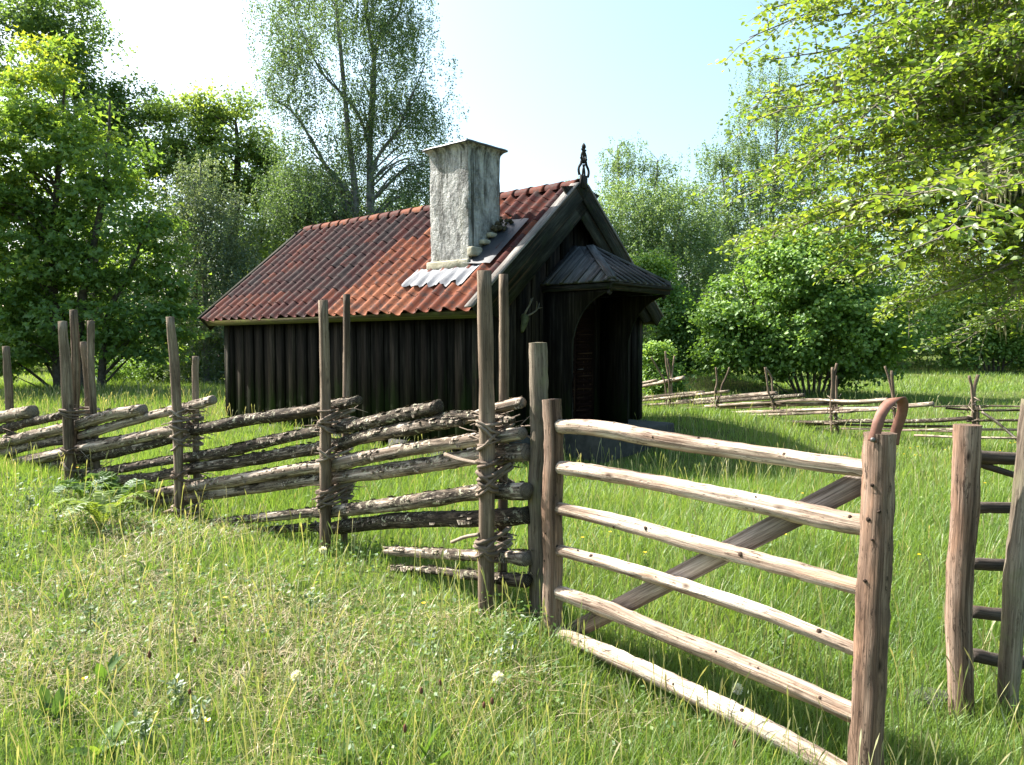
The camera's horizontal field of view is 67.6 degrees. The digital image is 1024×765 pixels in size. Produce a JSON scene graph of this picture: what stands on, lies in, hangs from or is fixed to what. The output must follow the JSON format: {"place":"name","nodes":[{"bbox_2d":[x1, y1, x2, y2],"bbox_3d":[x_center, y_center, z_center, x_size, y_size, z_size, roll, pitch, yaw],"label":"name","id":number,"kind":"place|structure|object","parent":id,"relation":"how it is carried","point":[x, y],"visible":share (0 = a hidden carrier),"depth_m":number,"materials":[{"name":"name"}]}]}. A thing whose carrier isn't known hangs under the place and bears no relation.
{"place":"outdoors","nodes":[
{"label":"outdoors","id":0,"kind":"place"},
{"bbox_2d":[0,0,1022,335],"label":"sky","id":1,"kind":"structure","parent":0,"point":[541,80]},
{"bbox_2d":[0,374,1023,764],"bbox_3d":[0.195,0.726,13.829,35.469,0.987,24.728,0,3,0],"label":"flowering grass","id":2,"kind":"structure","parent":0,"point":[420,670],"depth_m":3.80,"materials":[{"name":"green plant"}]},
{"bbox_2d":[0,345,1023,764],"bbox_3d":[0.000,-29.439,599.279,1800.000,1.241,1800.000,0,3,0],"label":"ground","id":3,"kind":"structure","parent":0,"point":[40,551],"depth_m":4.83,"materials":[{"name":"green plant"}]},
{"bbox_2d":[20,494,38,511],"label":"weed clump","id":4,"kind":"object","parent":3,"relation":"on","point":[30,499],"visible":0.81,"depth_m":6.55,"materials":[{"name":"green plant"}]},
{"bbox_2d":[22,682,74,724],"bbox_3d":[-1.992,1.412,3.313,0.221,0.191,0.104,0,3,0],"label":"dock plant","id":5,"kind":"object","parent":3,"relation":"on","point":[59,695],"visible":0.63,"depth_m":3.31,"materials":[{"name":"green plant"}]},
{"bbox_2d":[47,507,62,528],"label":"weed clump","id":6,"kind":"object","parent":3,"relation":"on","point":[55,509],"visible":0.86,"depth_m":6.08,"materials":[{"name":"green plant"}]},
{"bbox_2d":[51,586,82,602],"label":"dock plant","id":7,"kind":"object","parent":3,"relation":"on","point":[66,589],"visible":0.53,"depth_m":4.60,"materials":[{"name":"green plant"}]},
{"bbox_2d":[82,677,87,743],"bbox_3d":[-1.747,1.366,3.136,0.027,0.318,0.023,0,3,2],"label":"buttercup","id":8,"kind":"object","parent":3,"relation":"on","point":[84,678],"visible":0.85,"depth_m":3.13,"materials":[{"name":"green plant"}]},
{"bbox_2d":[52,476,118,500],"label":"fern","id":9,"kind":"object","parent":3,"relation":"on","point":[75,486],"visible":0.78,"depth_m":6.95,"materials":[{"name":"green plant"}]},
{"bbox_2d":[75,601,101,632],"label":"weed clump","id":10,"kind":"object","parent":3,"relation":"on","point":[86,611],"visible":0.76,"depth_m":4.18,"materials":[{"name":"green plant"}]},
{"bbox_2d":[0,0,185,361],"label":"oak tree","id":11,"kind":"object","parent":3,"relation":"on","point":[37,20],"visible":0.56,"depth_m":34.75,"materials":[{"name":"green plant"}]},
{"bbox_2d":[66,716,128,757],"bbox_3d":[-1.621,1.457,3.070,0.170,0.144,0.269,0,3,9],"label":"dock plant","id":12,"kind":"object","parent":3,"relation":"on","point":[116,727],"visible":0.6,"depth_m":3.08,"materials":[{"name":"green plant"}]},
{"bbox_2d":[48,490,155,525],"bbox_3d":[-3.339,1.035,6.167,0.696,0.282,0.656,2,3,32],"label":"fern","id":13,"kind":"object","parent":3,"relation":"on","point":[98,504],"visible":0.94,"depth_m":6.19,"materials":[{"name":"green plant"}]},
{"bbox_2d":[0,25,215,390],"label":"maple tree","id":14,"kind":"object","parent":3,"relation":"on","point":[36,302],"visible":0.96,"depth_m":25.11,"materials":[{"name":"green plant"}]},
{"bbox_2d":[92,652,127,681],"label":"dock plant","id":15,"kind":"object","parent":3,"relation":"on","point":[111,663],"visible":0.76,"depth_m":3.63,"materials":[{"name":"green plant"}]},
{"bbox_2d":[83,471,155,500],"bbox_3d":[-3.688,1.005,7.205,0.634,0.296,0.716,-1,3,-26],"label":"fern","id":16,"kind":"object","parent":3,"relation":"on","point":[125,489],"visible":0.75,"depth_m":7.21,"materials":[{"name":"green plant"}]},
{"bbox_2d":[125,706,161,748],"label":"weed clump","id":17,"kind":"object","parent":3,"relation":"on","point":[143,722],"visible":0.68,"depth_m":3.10,"materials":[{"name":"green plant"}]},
{"bbox_2d":[133,560,156,573],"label":"dock plant","id":18,"kind":"object","parent":3,"relation":"on","point":[148,565],"visible":0.58,"depth_m":5.06,"materials":[{"name":"green plant"}]},
{"bbox_2d":[148,651,150,686],"bbox_3d":[-1.631,1.335,3.442,0.017,0.262,0.015,0,3,8],"label":"plantain","id":19,"kind":"object","parent":3,"relation":"on","point":[149,654],"visible":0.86,"depth_m":3.44,"materials":[{"name":"green plant"}]},
{"bbox_2d":[95,332,224,383],"bbox_3d":[-12.022,-1.323,31.103,11.908,3.127,5.208,0,3,0],"label":"leafy bush","id":20,"kind":"object","parent":3,"relation":"on","point":[141,372],"visible":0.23,"depth_m":30.38,"materials":[{"name":"green plant"}]},
{"bbox_2d":[157,673,188,718],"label":"weed clump","id":21,"kind":"object","parent":3,"relation":"on","point":[179,684],"visible":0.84,"depth_m":3.37,"materials":[{"name":"green plant"}]},
{"bbox_2d":[193,637,197,677],"bbox_3d":[-1.504,1.318,3.637,0.015,0.228,0.017,2,4,37],"label":"plantain","id":22,"kind":"object","parent":3,"relation":"on","point":[195,640],"visible":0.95,"depth_m":3.63,"materials":[{"name":"green plant"}]},
{"bbox_2d":[183,692,212,738],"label":"weed clump","id":23,"kind":"object","parent":3,"relation":"on","point":[194,712],"visible":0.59,"depth_m":3.19,"materials":[{"name":"green plant"}]},
{"bbox_2d":[127,147,274,385],"bbox_3d":[-11.781,-4.432,29.928,6.280,9.521,5.126,0,3,0],"label":"birch tree","id":24,"kind":"object","parent":3,"relation":"on","point":[227,256],"visible":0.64,"depth_m":29.29,"materials":[{"name":"green plant"}]},
{"bbox_2d":[205,718,210,761],"bbox_3d":[-1.123,1.385,2.827,0.023,0.287,0.027,2,3,31],"label":"buttercup","id":25,"kind":"object","parent":3,"relation":"on","point":[207,719],"visible":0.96,"depth_m":2.82,"materials":[{"name":"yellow plant"}]},
{"bbox_2d":[126,75,298,377],"bbox_3d":[-13.607,-7.055,35.760,8.204,14.160,6.014,0,3,0],"label":"oak tree","id":26,"kind":"object","parent":3,"relation":"on","point":[215,118],"visible":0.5,"depth_m":34.96,"materials":[{"name":"green plant"}]},
{"bbox_2d":[0,270,534,615],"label":"roundpole fence","id":27,"kind":"object","parent":3,"relation":"on","point":[333,475],"visible":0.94,"depth_m":5.86,"materials":[{"name":"brown wood"}]},
{"bbox_2d":[290,670,302,709],"bbox_3d":[-0.949,1.368,3.374,0.057,0.206,0.058,0,3,0],"label":"dandelion clock","id":28,"kind":"object","parent":3,"relation":"on","point":[295,675],"visible":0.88,"depth_m":3.37,"materials":[{"name":"white plant"}]},
{"bbox_2d":[303,518,316,544],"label":"weed clump","id":29,"kind":"object","parent":3,"relation":"on","point":[309,535],"visible":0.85,"depth_m":6.17,"materials":[{"name":"green plant"}]},
{"bbox_2d":[301,587,327,615],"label":"weed clump","id":30,"kind":"object","parent":3,"relation":"on","point":[310,601],"visible":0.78,"depth_m":4.42,"materials":[{"name":"green plant"}]},
{"bbox_2d":[319,546,326,565],"bbox_3d":[-1.322,1.245,5.354,0.057,0.207,0.057,0,3,0],"label":"dandelion clock","id":31,"kind":"object","parent":3,"relation":"on","point":[323,550],"visible":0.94,"depth_m":5.34,"materials":[{"name":"white plant"}]},
{"bbox_2d":[235,165,419,266],"bbox_3d":[-7.513,-4.790,33.726,9.470,9.824,5.481,0,3,0],"label":"bushy tree","id":32,"kind":"object","parent":3,"relation":"on","point":[269,245],"visible":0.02,"depth_m":33.14,"materials":[{"name":"green plant"}]},
{"bbox_2d":[216,0,468,242],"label":"birch tree","id":33,"kind":"object","parent":3,"relation":"on","point":[309,204],"visible":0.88,"depth_m":30.01,"materials":[{"name":"green plant"}]},
{"bbox_2d":[326,735,360,764],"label":"dock plant","id":34,"kind":"object","parent":3,"relation":"on","point":[343,755],"visible":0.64,"depth_m":2.91,"materials":[{"name":"green plant"}]},
{"bbox_2d":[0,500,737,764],"bbox_3d":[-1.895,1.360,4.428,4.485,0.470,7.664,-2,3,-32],"label":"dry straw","id":35,"kind":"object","parent":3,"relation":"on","point":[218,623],"visible":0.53,"depth_m":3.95,"materials":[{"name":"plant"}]},
{"bbox_2d":[402,724,406,762],"bbox_3d":[-0.391,1.367,2.791,0.015,0.249,0.017,2,3,31],"label":"plantain","id":36,"kind":"object","parent":3,"relation":"on","point":[404,728],"visible":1,"depth_m":2.78,"materials":[{"name":"green plant"}]},
{"bbox_2d":[420,687,422,737],"bbox_3d":[-0.367,1.348,3.114,0.017,0.223,0.015,2,4,34],"label":"plantain","id":37,"kind":"object","parent":3,"relation":"on","point":[421,690],"visible":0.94,"depth_m":3.11,"materials":[{"name":"green plant"}]},
{"bbox_2d":[412,622,444,657],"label":"weed clump","id":38,"kind":"object","parent":3,"relation":"on","point":[429,642],"visible":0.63,"depth_m":3.84,"materials":[{"name":"green plant"}]},
{"bbox_2d":[416,718,449,764],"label":"plant","id":39,"kind":"object","parent":3,"relation":"on","point":[427,745],"visible":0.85,"depth_m":2.91,"materials":[{"name":"green plant"}]},
{"bbox_2d":[197,139,673,466],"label":"cottage","id":40,"kind":"structure","parent":3,"relation":"on","point":[406,279],"depth_m":12.94,"materials":[{"name":"brown wood"}]},
{"bbox_2d":[520,298,542,332],"bbox_3d":[0.282,-1.031,12.160,0.173,0.634,0.344,3,-20,41],"label":"antler mount","id":41,"kind":"object","parent":40,"relation":"attached to","point":[524,316],"visible":1,"depth_m":12.04,"materials":[{"name":"grey"}]},
{"bbox_2d":[573,309,593,419],"bbox_3d":[1.102,-0.276,13.188,0.104,2.000,1.160,3,4,41],"label":"door","id":42,"kind":"structure","parent":40,"relation":"in","point":[583,345],"depth_m":13.39,"materials":[{"name":"wood"}]},
{"bbox_2d":[437,679,441,723],"bbox_3d":[-0.301,1.346,3.192,0.015,0.220,0.017,2,4,36],"label":"plantain","id":43,"kind":"object","parent":3,"relation":"on","point":[440,682],"visible":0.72,"depth_m":3.19,"materials":[{"name":"green plant"}]},
{"bbox_2d":[481,702,485,745],"bbox_3d":[-0.113,1.375,3.052,0.017,0.210,0.015,-3,4,-43],"label":"plantain","id":44,"kind":"object","parent":3,"relation":"on","point":[483,704],"visible":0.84,"depth_m":3.05,"materials":[{"name":"green plant"}]},
{"bbox_2d":[490,697,493,748],"bbox_3d":[-0.080,1.368,3.057,0.015,0.230,0.017,-1,3,-20],"label":"plantain","id":45,"kind":"object","parent":3,"relation":"on","point":[492,701],"visible":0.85,"depth_m":3.05,"materials":[{"name":"green plant"}]},
{"bbox_2d":[492,671,503,711],"bbox_3d":[-0.062,1.374,3.374,0.058,0.208,0.058,0,3,0],"label":"dandelion clock","id":46,"kind":"object","parent":3,"relation":"on","point":[495,676],"visible":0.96,"depth_m":3.36,"materials":[{"name":"white plant"}]},
{"bbox_2d":[480,729,527,757],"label":"dock plant","id":47,"kind":"object","parent":3,"relation":"on","point":[495,738],"visible":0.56,"depth_m":3.06,"materials":[{"name":"green plant"}]},
{"bbox_2d":[491,628,524,665],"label":"weed clump","id":48,"kind":"object","parent":3,"relation":"on","point":[505,635],"visible":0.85,"depth_m":3.78,"materials":[{"name":"green plant"}]},
{"bbox_2d":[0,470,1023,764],"bbox_3d":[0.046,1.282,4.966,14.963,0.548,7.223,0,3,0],"label":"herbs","id":49,"kind":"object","parent":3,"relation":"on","point":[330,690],"visible":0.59,"depth_m":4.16,"materials":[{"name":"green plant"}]},
{"bbox_2d":[0,158,1023,369],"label":"woods","id":50,"kind":"object","parent":3,"relation":"on","point":[894,274],"visible":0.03,"depth_m":46.61,"materials":[{"name":"green plant"}]},
{"bbox_2d":[0,351,1023,391],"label":"meadow grass","id":51,"kind":"structure","parent":3,"relation":"on","point":[1011,377],"depth_m":32.91,"materials":[{"name":"green plant"}]},
{"bbox_2d":[528,342,548,620],"bbox_3d":[0.154,0.670,4.459,0.119,1.810,0.106,1,3,21],"label":"gate post","id":52,"kind":"object","parent":3,"relation":"on","point":[538,371],"visible":0.67,"depth_m":4.41,"materials":[{"name":"brown wood"}]},
{"bbox_2d":[568,133,682,226],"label":"birch tree","id":53,"kind":"object","parent":3,"relation":"on","point":[616,164],"visible":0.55,"depth_m":47.18,"materials":[{"name":"green plant"}]},
{"bbox_2d":[593,168,746,346],"bbox_3d":[7.211,-5.204,37.605,8.263,10.246,7.154,1,3,23],"label":"birch tree","id":54,"kind":"object","parent":3,"relation":"on","point":[653,236],"visible":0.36,"depth_m":36.65,"materials":[{"name":"green plant"}]},
{"bbox_2d":[642,336,697,398],"bbox_3d":[4.442,-0.333,22.611,2.090,2.064,2.028,1,3,16],"label":"leafy bush","id":55,"kind":"object","parent":3,"relation":"on","point":[655,351],"visible":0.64,"depth_m":22.23,"materials":[{"name":"green plant"}]},
{"bbox_2d":[630,245,720,375],"bbox_3d":[5.868,-2.253,26.817,4.340,4.936,3.725,2,3,30],"label":"leafy bush","id":56,"kind":"object","parent":3,"relation":"on","point":[671,307],"visible":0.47,"depth_m":26.35,"materials":[{"name":"green plant"}]},
{"bbox_2d":[541,397,908,764],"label":"gate","id":57,"kind":"structure","parent":3,"relation":"on","point":[869,478],"depth_m":3.35,"materials":[{"name":"brown wood"}]},
{"bbox_2d":[731,683,742,701],"bbox_3d":[1.066,1.525,3.624,0.055,0.208,0.056,2,3,31],"label":"dandelion clock","id":58,"kind":"object","parent":3,"relation":"on","point":[736,690],"visible":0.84,"depth_m":3.61,"materials":[{"name":"white plant"}]},
{"bbox_2d":[667,41,876,311],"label":"birch tree","id":59,"kind":"object","parent":3,"relation":"on","point":[726,162],"visible":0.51,"depth_m":44.79,"materials":[{"name":"green plant"}]},
{"bbox_2d":[768,629,793,662],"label":"weed clump","id":60,"kind":"object","parent":3,"relation":"on","point":[781,643],"visible":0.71,"depth_m":4.27,"materials":[{"name":"green plant"}]},
{"bbox_2d":[675,214,944,394],"bbox_3d":[9.193,-2.199,23.288,7.235,5.612,5.883,-2,3,-30],"label":"hazel bush","id":61,"kind":"object","parent":3,"relation":"on","point":[830,311],"visible":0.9,"depth_m":22.60,"materials":[{"name":"green plant"}]},
{"bbox_2d":[642,351,1019,440],"bbox_3d":[5.621,0.193,15.796,0.993,1.604,10.764,-2,3,-28],"label":"roundpole fence","id":62,"kind":"object","parent":3,"relation":"on","point":[834,401],"visible":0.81,"depth_m":14.61,"materials":[{"name":"brown wood"}]},
{"bbox_2d":[686,0,1023,365],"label":"beech tree","id":63,"kind":"object","parent":3,"relation":"on","point":[964,134],"visible":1,"depth_m":5.62,"materials":[{"name":"green plant"}]},
{"bbox_2d":[913,687,947,709],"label":"clump","id":64,"kind":"object","parent":3,"relation":"on","point":[936,695],"visible":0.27,"depth_m":3.78,"materials":[{"name":"plant"}]},
{"bbox_2d":[944,423,982,722],"bbox_3d":[2.129,0.978,3.615,0.149,1.574,0.121,0,3,0],"label":"gate post","id":65,"kind":"object","parent":3,"relation":"on","point":[965,498],"visible":0.9,"depth_m":3.57,"materials":[{"name":"brown wood"}]},
{"bbox_2d":[918,255,1023,372],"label":"hazel bush","id":66,"kind":"object","parent":3,"relation":"on","point":[1008,347],"visible":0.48,"depth_m":41.16,"materials":[{"name":"green plant"}]},
{"bbox_2d":[973,399,1023,726],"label":"rail fence","id":67,"kind":"object","parent":3,"relation":"on","point":[1008,661],"visible":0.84,"depth_m":3.56,"materials":[{"name":"brown wood"}]},
{"bbox_2d":[0,373,1023,513],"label":"tall meadow grass","id":68,"kind":"structure","parent":0,"point":[653,413],"depth_m":13.19,"materials":[{"name":"green plant"}]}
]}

